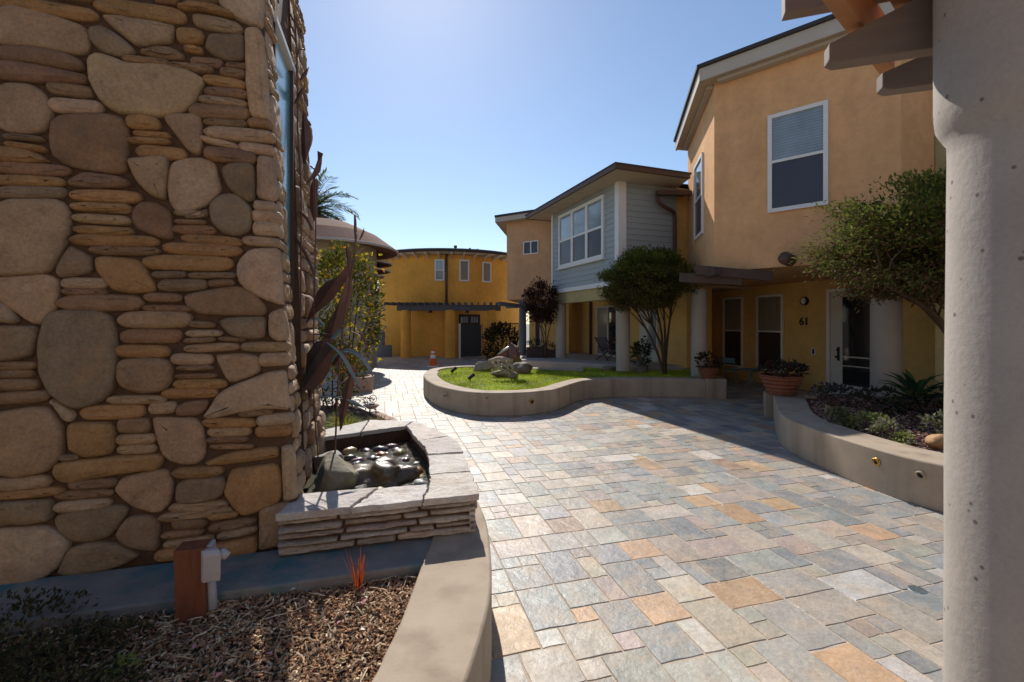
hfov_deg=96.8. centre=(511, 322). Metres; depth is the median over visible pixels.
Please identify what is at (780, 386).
terracotta pot
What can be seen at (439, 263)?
window
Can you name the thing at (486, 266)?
window
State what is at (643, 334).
front door
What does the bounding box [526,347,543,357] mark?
planter box
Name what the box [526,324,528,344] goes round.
ground
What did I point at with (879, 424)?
ground cover plant
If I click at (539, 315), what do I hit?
tree
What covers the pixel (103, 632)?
shrub
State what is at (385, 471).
river stones
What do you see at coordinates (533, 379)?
lawn
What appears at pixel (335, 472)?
boulder
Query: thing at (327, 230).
shell roof house
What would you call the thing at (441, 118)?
sky
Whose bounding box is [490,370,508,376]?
boulder
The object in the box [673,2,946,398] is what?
peach house
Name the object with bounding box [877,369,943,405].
agave
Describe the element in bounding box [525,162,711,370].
blue house
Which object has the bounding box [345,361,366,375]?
potted plant
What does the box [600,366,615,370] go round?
boulder
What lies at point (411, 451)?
water
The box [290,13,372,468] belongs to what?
leaf sculpture
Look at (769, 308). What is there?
window
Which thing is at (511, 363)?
boulder
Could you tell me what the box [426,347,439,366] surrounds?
traffic cone
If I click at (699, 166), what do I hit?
window
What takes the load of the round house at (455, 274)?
on the paving
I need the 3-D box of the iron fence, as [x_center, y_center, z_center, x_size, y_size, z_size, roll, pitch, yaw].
[-0.217,0.762,19.200,0.040,1.476,1.569,0,0,-39]
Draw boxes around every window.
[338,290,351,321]
[435,259,444,280]
[459,260,468,280]
[482,262,490,282]
[523,240,538,254]
[557,194,604,269]
[694,152,703,240]
[723,297,742,367]
[756,294,783,372]
[768,99,827,212]
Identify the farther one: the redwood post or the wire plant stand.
the wire plant stand
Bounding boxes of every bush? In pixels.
[319,342,368,409]
[480,320,518,363]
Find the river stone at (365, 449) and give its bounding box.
[360,447,370,451]
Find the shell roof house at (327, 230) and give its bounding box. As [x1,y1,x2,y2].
[312,218,397,371]
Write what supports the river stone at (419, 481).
in the fountain basin
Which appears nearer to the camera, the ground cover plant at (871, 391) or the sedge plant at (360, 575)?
the sedge plant at (360, 575)
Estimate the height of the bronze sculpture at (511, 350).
0.479 m
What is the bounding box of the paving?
[318,356,943,681]
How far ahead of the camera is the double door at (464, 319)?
19.98 m
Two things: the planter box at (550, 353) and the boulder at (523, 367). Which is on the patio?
the planter box at (550, 353)
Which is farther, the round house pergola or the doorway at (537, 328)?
the round house pergola
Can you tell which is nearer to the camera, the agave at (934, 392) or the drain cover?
the drain cover
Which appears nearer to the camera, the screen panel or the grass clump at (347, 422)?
the grass clump at (347, 422)
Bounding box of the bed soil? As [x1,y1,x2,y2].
[319,405,379,428]
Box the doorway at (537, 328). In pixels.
[535,322,539,346]
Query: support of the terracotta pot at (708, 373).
on the island planter at (439, 392)
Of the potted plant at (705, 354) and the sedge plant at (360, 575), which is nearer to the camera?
the sedge plant at (360, 575)
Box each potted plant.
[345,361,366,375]
[359,396,374,409]
[523,338,543,347]
[542,341,555,351]
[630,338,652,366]
[694,350,723,370]
[752,357,809,377]
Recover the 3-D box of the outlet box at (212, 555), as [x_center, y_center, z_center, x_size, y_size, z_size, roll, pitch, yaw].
[-1.218,1.056,1.835,0.161,0.311,0.087,0,0,26]
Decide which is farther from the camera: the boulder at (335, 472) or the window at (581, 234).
the window at (581, 234)
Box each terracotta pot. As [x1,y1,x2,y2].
[698,366,718,378]
[759,373,804,395]
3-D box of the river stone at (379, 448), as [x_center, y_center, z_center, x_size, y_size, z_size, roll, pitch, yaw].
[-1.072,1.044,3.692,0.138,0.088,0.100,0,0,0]
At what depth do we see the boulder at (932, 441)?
4.12 m
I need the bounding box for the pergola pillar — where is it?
[782,0,1023,681]
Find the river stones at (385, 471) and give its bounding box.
[353,455,419,487]
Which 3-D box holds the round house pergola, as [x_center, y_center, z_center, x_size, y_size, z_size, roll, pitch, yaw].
[-2.770,0.333,19.250,5.025,2.335,1.009,0,0,0]
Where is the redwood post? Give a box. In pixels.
[173,538,211,623]
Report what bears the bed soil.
on the paving
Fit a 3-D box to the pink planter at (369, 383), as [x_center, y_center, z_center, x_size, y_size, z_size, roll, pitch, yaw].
[-3.343,1.333,9.900,0.660,0.335,0.660,0,0,0]
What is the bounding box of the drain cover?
[907,585,928,594]
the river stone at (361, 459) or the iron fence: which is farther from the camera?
the iron fence
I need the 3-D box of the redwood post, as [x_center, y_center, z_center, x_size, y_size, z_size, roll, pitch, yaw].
[-1.279,1.038,1.831,0.115,0.285,0.093,0,0,-16]
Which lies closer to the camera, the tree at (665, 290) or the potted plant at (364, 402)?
the potted plant at (364, 402)
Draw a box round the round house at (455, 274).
[380,245,518,356]
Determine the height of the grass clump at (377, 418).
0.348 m
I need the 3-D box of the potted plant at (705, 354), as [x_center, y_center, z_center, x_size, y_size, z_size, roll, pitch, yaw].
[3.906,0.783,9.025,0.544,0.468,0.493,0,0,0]
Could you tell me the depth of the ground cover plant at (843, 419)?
5.05 m
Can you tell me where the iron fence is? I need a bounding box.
[497,323,518,352]
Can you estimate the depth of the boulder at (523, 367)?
10.18 m
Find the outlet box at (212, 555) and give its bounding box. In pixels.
[201,539,230,613]
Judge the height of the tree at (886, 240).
3.074 m
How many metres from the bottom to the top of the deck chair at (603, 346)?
0.646 m
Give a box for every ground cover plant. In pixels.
[807,381,858,407]
[823,405,854,427]
[842,385,910,414]
[846,410,891,433]
[864,416,911,440]
[889,384,943,415]
[891,431,915,444]
[917,409,943,434]
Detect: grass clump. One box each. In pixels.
[324,409,358,427]
[326,412,367,427]
[367,411,394,419]
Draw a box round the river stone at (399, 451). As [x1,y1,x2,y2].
[393,448,406,455]
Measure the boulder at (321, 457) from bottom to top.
0.189 m
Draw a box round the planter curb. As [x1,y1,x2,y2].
[372,501,491,681]
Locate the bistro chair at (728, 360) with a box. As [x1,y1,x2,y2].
[723,357,740,383]
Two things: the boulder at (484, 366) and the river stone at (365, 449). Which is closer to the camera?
the river stone at (365, 449)
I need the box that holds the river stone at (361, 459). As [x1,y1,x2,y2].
[350,457,364,461]
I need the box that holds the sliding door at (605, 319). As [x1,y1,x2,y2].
[596,305,615,356]
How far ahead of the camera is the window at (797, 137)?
7.22 m
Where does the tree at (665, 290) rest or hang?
on the lawn at (533, 379)
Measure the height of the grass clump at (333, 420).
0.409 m
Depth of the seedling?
1.51 m
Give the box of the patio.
[501,351,688,370]
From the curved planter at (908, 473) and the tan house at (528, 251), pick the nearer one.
the curved planter at (908, 473)
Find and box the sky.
[298,0,831,323]
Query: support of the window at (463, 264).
in the round house at (455, 274)
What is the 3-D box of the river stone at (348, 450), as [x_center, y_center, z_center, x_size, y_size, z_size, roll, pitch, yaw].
[-1.293,1.034,3.629,0.109,0.078,0.116,0,0,0]
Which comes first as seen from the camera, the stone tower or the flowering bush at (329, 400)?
the stone tower
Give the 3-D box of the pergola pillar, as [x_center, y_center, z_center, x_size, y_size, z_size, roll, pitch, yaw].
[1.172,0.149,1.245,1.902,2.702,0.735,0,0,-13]
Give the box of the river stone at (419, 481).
[413,479,426,484]
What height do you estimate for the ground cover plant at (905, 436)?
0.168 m
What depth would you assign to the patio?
12.14 m
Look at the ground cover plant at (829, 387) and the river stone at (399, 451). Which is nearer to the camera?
the river stone at (399, 451)
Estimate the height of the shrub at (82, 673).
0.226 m
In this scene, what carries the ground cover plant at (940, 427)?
on the planter mulch at (909, 420)
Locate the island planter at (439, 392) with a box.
[423,366,725,415]
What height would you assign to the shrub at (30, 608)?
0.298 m
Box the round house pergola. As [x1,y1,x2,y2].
[384,302,500,357]
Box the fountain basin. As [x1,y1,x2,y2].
[275,420,478,555]
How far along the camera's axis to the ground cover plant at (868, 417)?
4.84 m
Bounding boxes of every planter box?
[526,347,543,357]
[546,350,554,357]
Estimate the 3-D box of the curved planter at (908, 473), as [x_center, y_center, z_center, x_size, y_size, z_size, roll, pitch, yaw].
[3.945,1.308,5.085,1.541,0.384,4.660,0,0,0]
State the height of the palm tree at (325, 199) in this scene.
7.951 m
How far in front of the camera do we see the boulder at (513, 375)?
9.27 m
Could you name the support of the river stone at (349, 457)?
in the fountain basin
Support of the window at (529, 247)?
in the tan house at (528, 251)
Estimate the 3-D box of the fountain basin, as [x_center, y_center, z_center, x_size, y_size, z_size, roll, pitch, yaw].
[-0.906,1.201,3.273,1.056,0.598,2.084,0,0,-17]
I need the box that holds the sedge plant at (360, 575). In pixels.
[345,548,368,591]
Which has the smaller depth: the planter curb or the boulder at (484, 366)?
the planter curb
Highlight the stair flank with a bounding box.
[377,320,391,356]
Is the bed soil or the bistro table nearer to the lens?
the bed soil
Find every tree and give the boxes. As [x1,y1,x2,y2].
[310,167,359,221]
[518,276,561,357]
[594,243,701,374]
[773,164,945,334]
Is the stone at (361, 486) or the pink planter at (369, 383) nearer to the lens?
the stone at (361, 486)
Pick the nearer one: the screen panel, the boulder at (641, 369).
the boulder at (641, 369)
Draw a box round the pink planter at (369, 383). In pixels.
[345,374,373,392]
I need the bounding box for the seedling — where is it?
[104,650,141,679]
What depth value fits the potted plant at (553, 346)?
13.54 m
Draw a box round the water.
[303,439,428,492]
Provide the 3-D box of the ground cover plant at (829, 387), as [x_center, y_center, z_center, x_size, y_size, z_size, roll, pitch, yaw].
[4.422,1.014,6.317,0.707,0.420,0.490,0,0,-16]
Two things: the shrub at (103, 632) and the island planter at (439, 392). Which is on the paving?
the island planter at (439, 392)
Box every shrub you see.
[0,585,112,681]
[0,612,168,681]
[9,650,148,681]
[313,239,386,393]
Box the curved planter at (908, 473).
[763,391,943,512]
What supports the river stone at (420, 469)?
on the water
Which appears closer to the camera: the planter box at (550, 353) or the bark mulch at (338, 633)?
the bark mulch at (338, 633)
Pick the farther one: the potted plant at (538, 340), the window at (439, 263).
the window at (439, 263)
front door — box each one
[639,308,657,361]
[831,291,869,394]
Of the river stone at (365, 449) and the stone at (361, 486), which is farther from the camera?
the river stone at (365, 449)
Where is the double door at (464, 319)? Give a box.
[459,314,479,356]
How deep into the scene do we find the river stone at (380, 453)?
3.54 m
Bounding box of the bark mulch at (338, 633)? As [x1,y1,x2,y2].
[0,573,417,681]
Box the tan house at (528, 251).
[494,209,570,354]
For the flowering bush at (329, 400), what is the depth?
7.41 m
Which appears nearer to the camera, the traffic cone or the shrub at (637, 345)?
the shrub at (637, 345)
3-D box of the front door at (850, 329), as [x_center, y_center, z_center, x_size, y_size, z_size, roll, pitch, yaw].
[6.705,0.427,8.985,0.100,2.085,0.880,0,0,-17]
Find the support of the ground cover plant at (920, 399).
on the planter mulch at (909, 420)
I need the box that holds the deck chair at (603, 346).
[594,337,615,360]
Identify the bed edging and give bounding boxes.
[370,411,397,420]
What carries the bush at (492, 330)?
on the paving
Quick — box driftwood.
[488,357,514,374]
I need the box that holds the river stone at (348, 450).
[341,447,357,454]
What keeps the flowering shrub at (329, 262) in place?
on the paving
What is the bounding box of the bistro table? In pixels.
[739,368,762,388]
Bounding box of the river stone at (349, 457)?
[343,454,356,460]
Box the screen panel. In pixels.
[459,324,482,358]
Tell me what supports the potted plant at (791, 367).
in the terracotta pot at (780, 386)
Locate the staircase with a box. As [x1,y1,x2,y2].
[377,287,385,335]
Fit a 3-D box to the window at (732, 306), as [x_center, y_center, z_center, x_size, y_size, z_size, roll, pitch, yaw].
[5.833,0.255,12.022,0.045,1.830,0.690,0,0,-17]
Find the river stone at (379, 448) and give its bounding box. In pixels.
[371,446,388,451]
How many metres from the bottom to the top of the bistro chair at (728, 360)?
0.655 m
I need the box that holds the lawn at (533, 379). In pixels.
[438,366,700,389]
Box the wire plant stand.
[364,395,378,415]
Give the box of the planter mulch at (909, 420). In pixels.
[806,394,943,452]
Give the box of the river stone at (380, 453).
[376,451,385,455]
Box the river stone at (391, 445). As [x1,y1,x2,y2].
[385,443,399,448]
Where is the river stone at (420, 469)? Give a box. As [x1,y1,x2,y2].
[418,466,422,473]
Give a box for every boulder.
[313,450,343,471]
[314,451,358,491]
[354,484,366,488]
[473,361,492,371]
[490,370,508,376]
[502,359,522,368]
[508,367,517,378]
[513,362,532,373]
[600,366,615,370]
[634,366,648,372]
[925,434,943,449]
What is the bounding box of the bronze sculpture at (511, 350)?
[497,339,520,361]
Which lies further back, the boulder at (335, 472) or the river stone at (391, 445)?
the river stone at (391, 445)
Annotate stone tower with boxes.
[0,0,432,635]
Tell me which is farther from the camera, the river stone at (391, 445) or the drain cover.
the river stone at (391, 445)
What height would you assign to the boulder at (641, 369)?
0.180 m
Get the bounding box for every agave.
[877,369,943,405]
[921,381,943,403]

